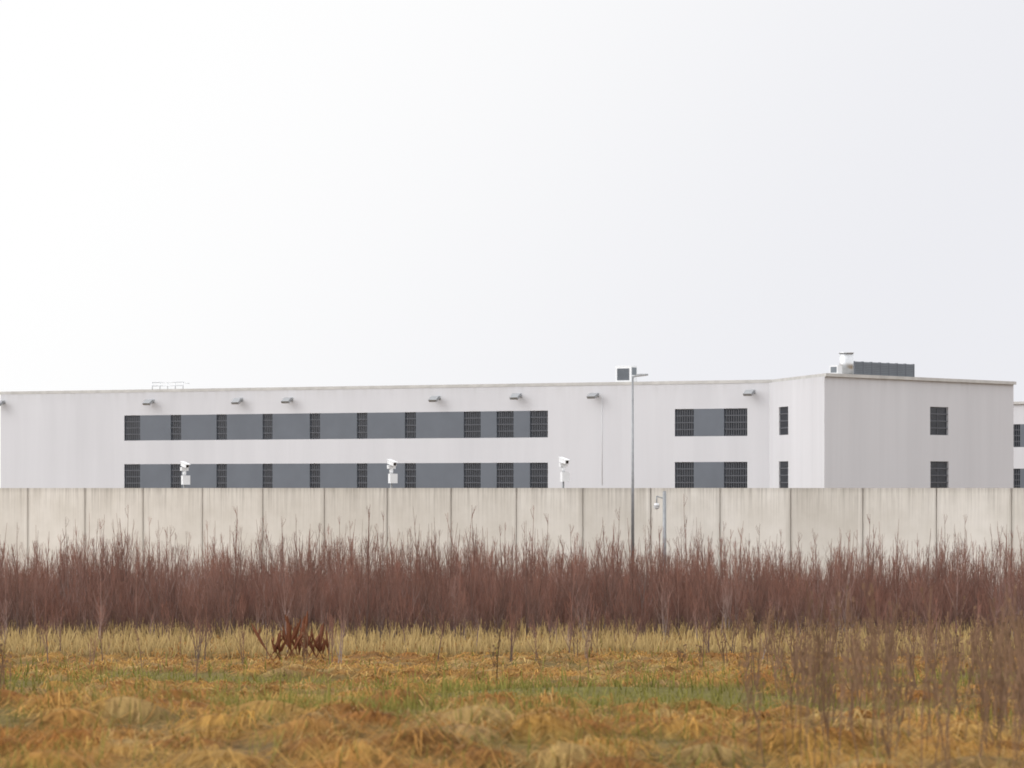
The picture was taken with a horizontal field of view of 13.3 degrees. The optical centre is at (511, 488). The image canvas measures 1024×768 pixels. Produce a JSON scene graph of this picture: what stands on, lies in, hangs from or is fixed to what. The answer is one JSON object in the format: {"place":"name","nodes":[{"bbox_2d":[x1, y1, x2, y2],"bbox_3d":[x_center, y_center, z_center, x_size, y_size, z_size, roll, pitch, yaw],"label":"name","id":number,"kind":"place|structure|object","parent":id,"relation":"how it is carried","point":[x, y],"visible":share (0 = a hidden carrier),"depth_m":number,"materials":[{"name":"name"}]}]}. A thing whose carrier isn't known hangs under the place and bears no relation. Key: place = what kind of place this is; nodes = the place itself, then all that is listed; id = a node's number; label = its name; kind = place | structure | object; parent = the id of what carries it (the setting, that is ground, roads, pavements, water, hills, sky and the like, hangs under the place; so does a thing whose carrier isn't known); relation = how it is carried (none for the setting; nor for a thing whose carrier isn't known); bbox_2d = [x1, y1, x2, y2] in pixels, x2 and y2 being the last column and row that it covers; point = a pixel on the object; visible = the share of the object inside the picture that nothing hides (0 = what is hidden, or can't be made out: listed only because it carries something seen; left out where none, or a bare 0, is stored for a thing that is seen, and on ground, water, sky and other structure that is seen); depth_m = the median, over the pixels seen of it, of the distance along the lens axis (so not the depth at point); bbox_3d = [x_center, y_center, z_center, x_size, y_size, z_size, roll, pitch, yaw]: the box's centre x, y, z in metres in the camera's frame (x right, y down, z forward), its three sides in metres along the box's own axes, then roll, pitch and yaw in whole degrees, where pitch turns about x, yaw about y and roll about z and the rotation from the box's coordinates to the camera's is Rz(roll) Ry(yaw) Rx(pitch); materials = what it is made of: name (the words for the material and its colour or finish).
{"place":"outdoors","nodes":[
{"label":"outdoors","id":0,"kind":"place"},
{"bbox_2d":[0,626,1023,767],"bbox_3d":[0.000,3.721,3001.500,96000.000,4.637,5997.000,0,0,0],"label":"ground","id":1,"kind":"structure","parent":0,"point":[147,709],"depth_m":41.38,"materials":[{"name":"plant"}]},
{"bbox_2d":[180,461,190,487],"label":"cctv pole","id":2,"kind":"object","parent":1,"relation":"on","point":[185,478],"visible":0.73,"depth_m":238.51,"materials":[{"name":"white metal"}]},
{"bbox_2d":[387,459,397,487],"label":"cctv pole","id":3,"kind":"object","parent":1,"relation":"on","point":[392,477],"visible":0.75,"depth_m":231.00,"materials":[{"name":"white metal"}]},
{"bbox_2d":[0,373,1015,487],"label":"cell block","id":4,"kind":"structure","parent":1,"relation":"on","point":[829,430],"depth_m":262.39,"materials":[{"name":"white paint"}]},
{"bbox_2d":[0,390,754,405],"bbox_3d":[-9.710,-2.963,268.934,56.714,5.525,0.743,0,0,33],"label":"floodlights","id":5,"kind":"object","parent":4,"relation":"attached to","point":[515,396],"visible":1,"depth_m":265.40,"materials":[{"name":"grey metal"}]},
{"bbox_2d":[152,352,914,388],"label":"roof plant","id":6,"kind":"object","parent":4,"relation":"on","point":[848,364],"visible":0.94,"depth_m":246.81,"materials":[{"name":"metal"}]},
{"bbox_2d":[0,494,1023,665],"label":"shrubs","id":7,"kind":"object","parent":1,"relation":"on","point":[119,591],"visible":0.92,"depth_m":178.15,"materials":[{"name":"brown plant"}]},
{"bbox_2d":[0,610,1023,767],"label":"dry grass tussocks","id":8,"kind":"object","parent":1,"relation":"on","point":[29,643],"visible":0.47,"depth_m":62.66,"materials":[{"name":"beige plant"}]},
{"bbox_2d":[0,488,1023,595],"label":"perimeter wall","id":9,"kind":"structure","parent":1,"relation":"on","point":[41,514],"depth_m":222.58,"materials":[{"name":"concrete"}]},
{"bbox_2d":[0,574,1023,767],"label":"dry weed stems","id":10,"kind":"object","parent":1,"relation":"on","point":[997,679],"visible":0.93,"depth_m":40.00,"materials":[{"name":"brown plant"}]},
{"bbox_2d":[559,457,570,487],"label":"cctv pole","id":11,"kind":"object","parent":1,"relation":"on","point":[564,475],"visible":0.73,"depth_m":225.09,"materials":[{"name":"white metal"}]},
{"bbox_2d":[631,374,647,575],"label":"lamp post","id":12,"kind":"object","parent":1,"relation":"on","point":[632,485],"visible":0.59,"depth_m":216.44,"materials":[{"name":"grey metal"}]},
{"bbox_2d":[654,491,665,567],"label":"camera pole","id":13,"kind":"object","parent":1,"relation":"on","point":[656,505],"visible":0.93,"depth_m":215.80,"materials":[{"name":"grey metal"}]},
{"bbox_2d":[1013,401,1023,487],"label":"wing","id":14,"kind":"structure","parent":1,"relation":"on","point":[1018,444],"depth_m":306.78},
{"bbox_2d":[0,0,1023,487],"label":"sky","id":15,"kind":"structure","parent":0,"point":[201,194],"materials":[{"name":"white"}]}
]}

